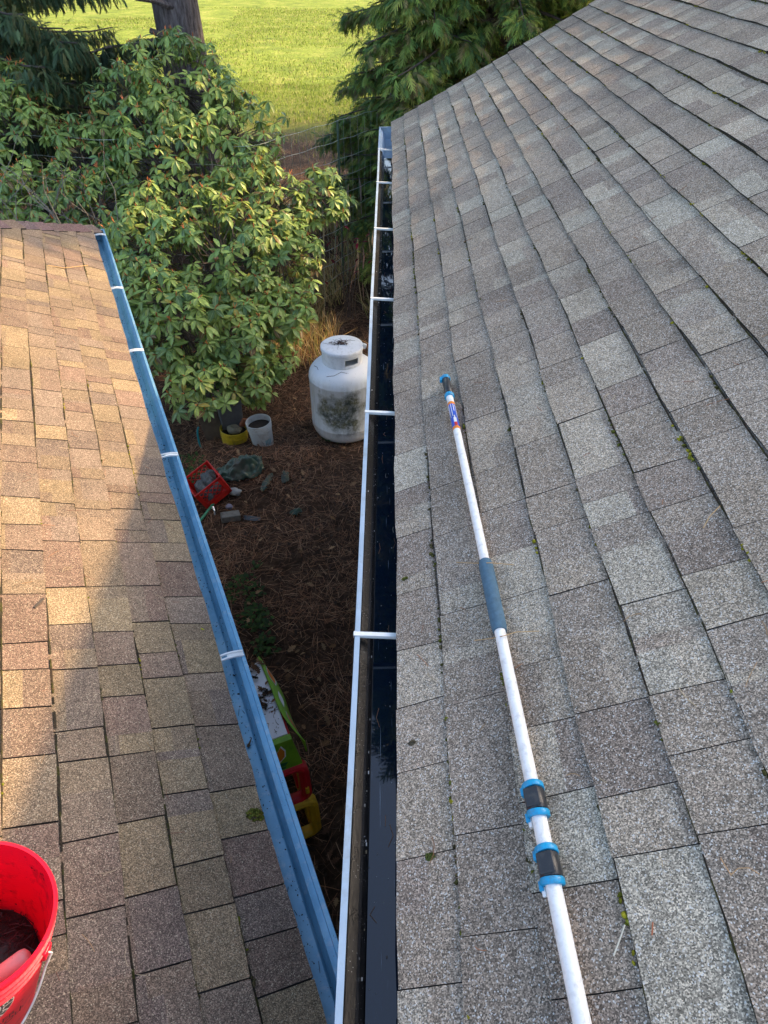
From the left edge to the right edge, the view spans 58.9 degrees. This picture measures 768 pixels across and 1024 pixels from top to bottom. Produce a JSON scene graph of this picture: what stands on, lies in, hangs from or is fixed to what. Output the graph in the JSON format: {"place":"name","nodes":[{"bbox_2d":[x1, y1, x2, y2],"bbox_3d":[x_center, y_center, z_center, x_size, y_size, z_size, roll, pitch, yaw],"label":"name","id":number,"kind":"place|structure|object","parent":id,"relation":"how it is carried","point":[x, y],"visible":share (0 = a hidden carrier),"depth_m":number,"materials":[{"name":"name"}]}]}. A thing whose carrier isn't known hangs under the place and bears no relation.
{"place":"outdoors","nodes":[
{"label":"outdoors","id":0,"kind":"place"},
{"bbox_2d":[13,0,398,940],"bbox_3d":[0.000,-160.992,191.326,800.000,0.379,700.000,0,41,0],"label":"ground","id":1,"kind":"structure","parent":0,"point":[213,12],"depth_m":7.77,"materials":[{"name":"soil"}]},
{"bbox_2d":[0,136,142,261],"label":"bare brush","id":2,"kind":"object","parent":1,"relation":"on","point":[52,212],"visible":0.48,"depth_m":8.69,"materials":[{"name":"brown plant"}]},
{"bbox_2d":[0,56,151,254],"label":"rhododendron","id":3,"kind":"object","parent":1,"relation":"on","point":[20,110],"visible":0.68,"depth_m":9.33,"materials":[{"name":"green plant"}]},
{"bbox_2d":[0,0,181,204],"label":"spruce tree","id":4,"kind":"object","parent":1,"relation":"on","point":[39,51],"visible":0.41,"depth_m":10.07,"materials":[{"name":"green plant"}]},
{"bbox_2d":[51,0,235,236],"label":"fir tree","id":5,"kind":"object","parent":1,"relation":"on","point":[185,15],"visible":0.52,"depth_m":11.51,"materials":[{"name":"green plant"}]},
{"bbox_2d":[0,219,338,1023],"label":"house","id":6,"kind":"structure","parent":1,"relation":"on","point":[214,829],"depth_m":2.26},
{"bbox_2d":[0,841,57,1023],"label":"bucket","id":7,"kind":"object","parent":6,"relation":"on","point":[28,887],"visible":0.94,"depth_m":1.42,"materials":[{"name":"red plastic"}]},
{"bbox_2d":[0,948,31,982],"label":"gutter scoop","id":8,"kind":"object","parent":7,"relation":"in","point":[12,964],"visible":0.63,"depth_m":1.33,"materials":[{"name":"red plastic"}]},
{"bbox_2d":[0,909,39,1010],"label":"leaf muck","id":9,"kind":"object","parent":7,"relation":"in","point":[17,932],"visible":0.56,"depth_m":1.48,"materials":[{"name":"brown soil"}]},
{"bbox_2d":[33,598,43,608],"bbox_3d":[-1.233,0.326,2.429,0.010,0.023,0.058,5,41,5],"label":"pine needle","id":10,"kind":"object","parent":6,"relation":"on","point":[38,603],"visible":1,"depth_m":2.42,"materials":[{"name":"brown plant"}]},
{"bbox_2d":[0,316,230,1023],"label":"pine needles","id":11,"kind":"object","parent":6,"relation":"on","point":[45,689],"visible":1,"depth_m":2.56,"materials":[{"name":"brown plant"}]},
{"bbox_2d":[1,238,255,998],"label":"moss","id":12,"kind":"object","parent":6,"relation":"on","point":[195,985],"visible":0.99,"depth_m":2.42,"materials":[{"name":"green plant"}]},
{"bbox_2d":[0,229,262,1023],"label":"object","id":13,"kind":"structure","parent":6,"relation":"on","point":[60,813],"depth_m":2.10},
{"bbox_2d":[102,254,334,1006],"bbox_3d":[-1.269,-0.425,3.820,0.089,0.068,6.399,-16,44,-17],"label":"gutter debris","id":14,"kind":"object","parent":6,"relation":"on","point":[208,606],"visible":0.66,"depth_m":2.92,"materials":[{"name":"plant"}]},
{"bbox_2d":[246,807,264,821],"bbox_3d":[-0.401,0.944,2.119,0.058,0.032,0.045,0,41,0],"label":"moss tuft","id":15,"kind":"object","parent":6,"relation":"on","point":[252,812],"visible":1,"depth_m":2.11,"materials":[{"name":"green plant"}]},
{"bbox_2d":[179,451,204,482],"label":"seedlings","id":16,"kind":"object","parent":1,"relation":"on","point":[194,460],"visible":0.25,"depth_m":7.96,"materials":[{"name":"green plant"}]},
{"bbox_2d":[0,109,389,319],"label":"wire fence","id":17,"kind":"object","parent":1,"relation":"on","point":[338,161],"visible":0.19,"depth_m":10.40,"materials":[{"name":"grey metal"}]},
{"bbox_2d":[197,427,201,447],"bbox_3d":[-2.231,-0.881,8.233,0.054,0.358,0.024,-22,46,-23],"label":"plastic hoop","id":18,"kind":"object","parent":1,"relation":"on","point":[198,439],"visible":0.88,"depth_m":8.20,"materials":[{"name":"teal plastic"}]},
{"bbox_2d":[194,393,220,439],"bbox_3d":[-2.137,-1.126,8.330,0.319,0.705,0.083,-9,42,-11],"label":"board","id":19,"kind":"object","parent":1,"relation":"on","point":[211,429],"visible":0.3,"depth_m":8.36,"materials":[{"name":"brown wood"}]},
{"bbox_2d":[200,503,214,520],"bbox_3d":[-1.917,0.014,7.332,0.043,0.028,0.620,12,43,14],"label":"garden hose","id":20,"kind":"object","parent":1,"relation":"on","point":[206,512],"visible":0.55,"depth_m":7.33,"materials":[{"name":"green rubber"}]},
{"bbox_2d":[186,461,231,508],"bbox_3d":[-1.936,-0.295,7.462,0.420,0.397,0.350,-24,46,-25],"label":"milk crate","id":21,"kind":"object","parent":1,"relation":"on","point":[217,498],"visible":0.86,"depth_m":7.42,"materials":[{"name":"red plastic"}]},
{"bbox_2d":[194,479,207,497],"bbox_3d":[-1.986,-0.251,7.411,0.125,0.196,0.257,-21,45,-22],"label":"scrap","id":22,"kind":"object","parent":21,"relation":"in","point":[199,485],"visible":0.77,"depth_m":7.35,"materials":[{"name":"grey stone"}]},
{"bbox_2d":[200,472,215,486],"bbox_3d":[-1.932,-0.333,7.452,0.235,0.205,0.126,33,51,32],"label":"scrap","id":23,"kind":"object","parent":21,"relation":"in","point":[207,478],"visible":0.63,"depth_m":7.39,"materials":[{"name":"grey stone"}]},
{"bbox_2d":[205,469,215,479],"bbox_3d":[-1.912,-0.398,7.501,0.124,0.169,0.112,0,41,0],"label":"scrap","id":24,"kind":"object","parent":21,"relation":"in","point":[211,472],"visible":0.59,"depth_m":7.45,"materials":[{"name":"grey stone"}]},
{"bbox_2d":[206,482,221,500],"bbox_3d":[-1.856,-0.229,7.429,0.082,0.163,0.261,18,44,20],"label":"scrap","id":25,"kind":"object","parent":21,"relation":"in","point":[211,496],"visible":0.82,"depth_m":7.38,"materials":[{"name":"grey stone"}]},
{"bbox_2d":[36,6,393,125],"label":"grass","id":26,"kind":"structure","parent":1,"relation":"on","point":[278,29],"depth_m":36.02,"materials":[{"name":"green plant"}]},
{"bbox_2d":[77,25,359,350],"bbox_3d":[-2.359,-4.279,9.450,4.059,3.837,4.220,0,41,0],"label":"rhododendron","id":27,"kind":"object","parent":1,"relation":"on","point":[252,239],"visible":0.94,"depth_m":8.95,"materials":[{"name":"green plant"}]},
{"bbox_2d":[119,254,323,423],"bbox_3d":[-2.002,-2.049,8.278,2.471,2.036,2.368,0,41,0],"label":"rhododendron","id":28,"kind":"object","parent":1,"relation":"on","point":[220,363],"visible":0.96,"depth_m":7.90,"materials":[{"name":"green plant"}]},
{"bbox_2d":[215,393,242,429],"bbox_3d":[-1.897,-1.161,8.432,0.285,0.560,0.241,-13,43,-15],"label":"storage bin","id":29,"kind":"object","parent":1,"relation":"on","point":[228,417],"visible":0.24,"depth_m":8.28,"materials":[{"name":"grey plastic"}]},
{"bbox_2d":[225,504,232,509],"bbox_3d":[-1.693,-0.059,7.429,0.085,0.067,0.061,0,41,0],"label":"stone","id":30,"kind":"object","parent":1,"relation":"on","point":[229,506],"visible":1,"depth_m":7.41,"materials":[{"name":"grey stone"}]},
{"bbox_2d":[220,510,240,522],"bbox_3d":[-1.649,0.049,7.307,0.205,0.098,0.100,-14,43,-15],"label":"concrete block","id":31,"kind":"object","parent":1,"relation":"on","point":[230,516],"depth_m":7.28,"materials":[{"name":"grey concrete"}]},
{"bbox_2d":[220,425,247,444],"bbox_3d":[-1.835,-0.909,8.408,0.342,0.345,0.340,0,41,0],"label":"bucket","id":32,"kind":"object","parent":1,"relation":"on","point":[232,439],"visible":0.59,"depth_m":8.27,"materials":[{"name":"yellow plastic"}]},
{"bbox_2d":[227,424,241,434],"bbox_3d":[-1.832,-1.010,8.301,0.184,0.102,0.146,0,41,0],"label":"stone","id":33,"kind":"object","parent":32,"relation":"in","point":[233,429],"visible":1,"depth_m":8.26,"materials":[{"name":"grey stone"}]},
{"bbox_2d":[239,418,246,426],"bbox_3d":[-1.716,-1.096,8.311,0.107,0.130,0.068,-27,48,-28],"label":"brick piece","id":34,"kind":"object","parent":32,"relation":"in","point":[242,422],"visible":0.86,"depth_m":8.29,"materials":[{"name":"orange brick"}]},
{"bbox_2d":[89,81,379,163],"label":"grass","id":35,"kind":"structure","parent":1,"relation":"on","point":[283,96],"depth_m":24.26,"materials":[{"name":"green plant"}]},
{"bbox_2d":[229,487,241,495],"bbox_3d":[-1.668,-0.221,7.616,0.127,0.107,0.122,29,49,29],"label":"stone","id":36,"kind":"object","parent":1,"relation":"on","point":[235,491],"visible":0.88,"depth_m":7.59,"materials":[{"name":"grey stone"}]},
{"bbox_2d":[216,454,264,481],"bbox_3d":[-1.650,-0.521,7.769,0.547,0.276,0.276,-13,43,-14],"label":"rock","id":37,"kind":"object","parent":1,"relation":"on","point":[242,467],"visible":0.96,"depth_m":7.73,"materials":[{"name":"stone"}]},
{"bbox_2d":[225,572,265,606],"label":"seedlings","id":38,"kind":"object","parent":1,"relation":"on","point":[244,575],"visible":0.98,"depth_m":6.51,"materials":[{"name":"green plant"}]},
{"bbox_2d":[243,515,260,520],"bbox_3d":[-1.430,0.064,7.356,0.196,0.023,0.085,0,41,0],"label":"slate piece","id":39,"kind":"object","parent":1,"relation":"on","point":[249,517],"visible":1,"depth_m":7.35,"materials":[{"name":"grey stone"}]},
{"bbox_2d":[235,602,273,631],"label":"seedlings","id":40,"kind":"object","parent":1,"relation":"on","point":[259,620],"visible":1,"depth_m":6.22,"materials":[{"name":"green plant"}]},
{"bbox_2d":[251,560,263,569],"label":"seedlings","id":41,"kind":"object","parent":1,"relation":"on","point":[254,564],"visible":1,"depth_m":6.73,"materials":[{"name":"green plant"}]},
{"bbox_2d":[245,414,273,446],"bbox_3d":[-1.503,-0.953,8.238,0.307,0.379,0.306,0,41,0],"label":"bucket","id":42,"kind":"object","parent":1,"relation":"on","point":[259,427],"visible":0.93,"depth_m":8.18,"materials":[{"name":"white plastic"}]},
{"bbox_2d":[150,311,369,938],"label":"pine needles","id":43,"kind":"object","parent":1,"relation":"on","point":[298,535],"visible":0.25,"depth_m":6.92,"materials":[{"name":"brown plant"}]},
{"bbox_2d":[250,630,280,659],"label":"seedlings","id":44,"kind":"object","parent":1,"relation":"on","point":[261,639],"visible":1,"depth_m":6.00,"materials":[{"name":"green plant"}]},
{"bbox_2d":[260,473,272,490],"bbox_3d":[-1.336,-0.342,7.740,0.073,0.080,0.269,14,43,15],"label":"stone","id":45,"kind":"object","parent":1,"relation":"on","point":[265,482],"visible":1,"depth_m":7.72,"materials":[{"name":"grey stone"}]},
{"bbox_2d":[175,357,361,929],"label":"oak leaves","id":46,"kind":"object","parent":1,"relation":"on","point":[325,831],"visible":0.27,"depth_m":6.45,"materials":[{"name":"brown plant"}]},
{"bbox_2d":[179,343,362,934],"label":"leaf crumbs","id":47,"kind":"object","parent":1,"relation":"on","point":[314,716],"visible":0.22,"depth_m":6.70,"materials":[{"name":"brown plant"}]},
{"bbox_2d":[183,131,371,342],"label":"bracken litter","id":48,"kind":"object","parent":1,"relation":"on","point":[322,231],"visible":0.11,"depth_m":13.56,"materials":[{"name":"brown plant"}]},
{"bbox_2d":[248,656,320,838],"bbox_3d":[-0.963,1.706,4.568,0.830,1.215,0.748,-16,44,-17],"label":"toy stand","id":49,"kind":"object","parent":1,"relation":"on","point":[293,763],"visible":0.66,"depth_m":4.29,"materials":[{"name":"green plastic"}]},
{"bbox_2d":[249,660,274,712],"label":"dead leaves","id":50,"kind":"object","parent":49,"relation":"on","point":[260,688],"visible":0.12,"depth_m":4.33,"materials":[{"name":"brown plant"}]},
{"bbox_2d":[258,690,277,731],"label":"twigs","id":51,"kind":"object","parent":49,"relation":"on","point":[273,715],"visible":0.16,"depth_m":4.20,"materials":[{"name":"brown wood"}]},
{"bbox_2d":[283,759,311,804],"bbox_3d":[-0.835,1.824,4.293,0.765,0.460,0.073,-16,44,-17],"label":"window frame","id":52,"kind":"structure","parent":49,"relation":"in","point":[305,791],"depth_m":4.36,"materials":[{"name":"red plastic"}]},
{"bbox_2d":[281,471,288,482],"bbox_3d":[-1.137,-0.405,7.806,0.096,0.067,0.174,0,41,0],"label":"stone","id":53,"kind":"object","parent":1,"relation":"on","point":[286,477],"visible":1,"depth_m":7.79,"materials":[{"name":"grey stone"}]},
{"bbox_2d":[289,508,301,516],"bbox_3d":[-0.959,-0.015,7.394,0.125,0.087,0.104,-29,49,-29],"label":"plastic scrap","id":54,"kind":"object","parent":1,"relation":"on","point":[295,511],"visible":1,"depth_m":7.38,"materials":[{"name":"plastic"}]},
{"bbox_2d":[242,186,372,367],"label":"dry grass","id":55,"kind":"structure","parent":1,"relation":"on","point":[317,330],"depth_m":11.37,"materials":[{"name":"brown plant"}]},
{"bbox_2d":[308,335,367,442],"bbox_3d":[-0.490,-1.499,8.257,0.822,1.218,0.822,0,41,0],"label":"propane tank","id":56,"kind":"object","parent":1,"relation":"on","point":[338,404],"visible":0.9,"depth_m":7.93,"materials":[{"name":"white metal"}]},
{"bbox_2d":[325,339,354,344],"bbox_3d":[-0.522,-1.980,7.888,0.280,0.018,0.293,30,49,29],"label":"twig cluster","id":57,"kind":"object","parent":56,"relation":"on","point":[340,343],"visible":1,"depth_m":7.86,"materials":[{"name":"brown plant"}]},
{"bbox_2d":[321,178,373,309],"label":"dry stalks","id":58,"kind":"object","parent":1,"relation":"on","point":[372,242],"visible":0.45,"depth_m":11.19,"materials":[{"name":"brown plant"}]},
{"bbox_2d":[324,220,373,318],"bbox_3d":[-0.559,-3.644,10.409,0.950,1.575,0.744,0,41,0],"label":"red leaved bush","id":59,"kind":"object","parent":1,"relation":"on","point":[349,312],"visible":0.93,"depth_m":10.47,"materials":[{"name":"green plant"}]},
{"bbox_2d":[351,102,420,277],"bbox_3d":[0.581,-4.655,10.604,2.308,2.966,2.512,0,41,0],"label":"cedar tree","id":60,"kind":"object","parent":1,"relation":"on","point":[372,230],"visible":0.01,"depth_m":10.68,"materials":[{"name":"green plant"}]},
{"bbox_2d":[329,0,506,252],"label":"cedar tree","id":61,"kind":"object","parent":1,"relation":"on","point":[426,28],"visible":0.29,"depth_m":10.12,"materials":[{"name":"green plant"}]},
{"bbox_2d":[309,0,594,286],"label":"cedar tree","id":62,"kind":"object","parent":1,"relation":"on","point":[526,20],"visible":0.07,"depth_m":10.26,"materials":[{"name":"green plant"}]},
{"bbox_2d":[334,0,767,1023],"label":"house","id":63,"kind":"structure","parent":1,"relation":"on","point":[592,712],"depth_m":1.73,"materials":[{"name":"grey"}]},
{"bbox_2d":[361,166,396,1023],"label":"gutter silt","id":64,"kind":"object","parent":63,"relation":"on","point":[386,648],"visible":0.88,"depth_m":1.70,"materials":[{"name":"brown soil"}]},
{"bbox_2d":[365,158,402,1023],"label":"water","id":65,"kind":"structure","parent":63,"relation":"on","point":[381,1004],"depth_m":1.70,"materials":[{"name":"black liquid"}]},
{"bbox_2d":[408,740,415,745],"bbox_3d":[0.062,0.515,1.516,0.019,0.015,0.015,0,41,0],"label":"moss tuft","id":66,"kind":"object","parent":63,"relation":"on","point":[412,742],"visible":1,"depth_m":1.51,"materials":[{"name":"plant"}]},
{"bbox_2d":[425,852,435,860],"bbox_3d":[0.089,0.668,1.317,0.022,0.015,0.016,0,41,0],"label":"moss tuft","id":67,"kind":"object","parent":63,"relation":"on","point":[428,856],"visible":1,"depth_m":1.31,"materials":[{"name":"green plant"}]},
{"bbox_2d":[456,562,513,564],"bbox_3d":[0.255,0.141,1.772,0.159,0.082,0.034,21,45,22],"label":"pine needle","id":68,"kind":"object","parent":63,"relation":"on","point":[486,562],"visible":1,"depth_m":1.73,"materials":[{"name":"brown plant"}]},
{"bbox_2d":[439,374,591,1023],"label":"telescopic pole","id":69,"kind":"object","parent":63,"relation":"on","point":[551,882],"visible":1,"depth_m":1.28,"materials":[{"name":"white metal"}]},
{"bbox_2d":[474,631,538,640],"bbox_3d":[0.282,0.298,1.578,0.143,0.075,0.028,8,42,10],"label":"pine needle","id":70,"kind":"object","parent":69,"relation":"on","point":[508,634],"visible":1,"depth_m":1.56,"materials":[{"name":"brown plant"}]},
{"bbox_2d":[397,114,767,950],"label":"pine needles","id":71,"kind":"object","parent":63,"relation":"on","point":[629,616],"visible":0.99,"depth_m":1.51,"materials":[{"name":"brown plant"}]},
{"bbox_2d":[403,0,767,1018],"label":"moss","id":72,"kind":"object","parent":63,"relation":"on","point":[431,554],"visible":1,"depth_m":1.87,"materials":[{"name":"plant"}]},
{"bbox_2d":[407,0,767,1023],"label":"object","id":73,"kind":"structure","parent":63,"relation":"on","point":[657,396],"depth_m":2.03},
{"bbox_2d":[613,924,624,955],"bbox_3d":[0.372,0.676,1.074,0.003,0.016,0.048,23,46,24],"label":"pine needle","id":74,"kind":"object","parent":63,"relation":"on","point":[619,940],"visible":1,"depth_m":1.07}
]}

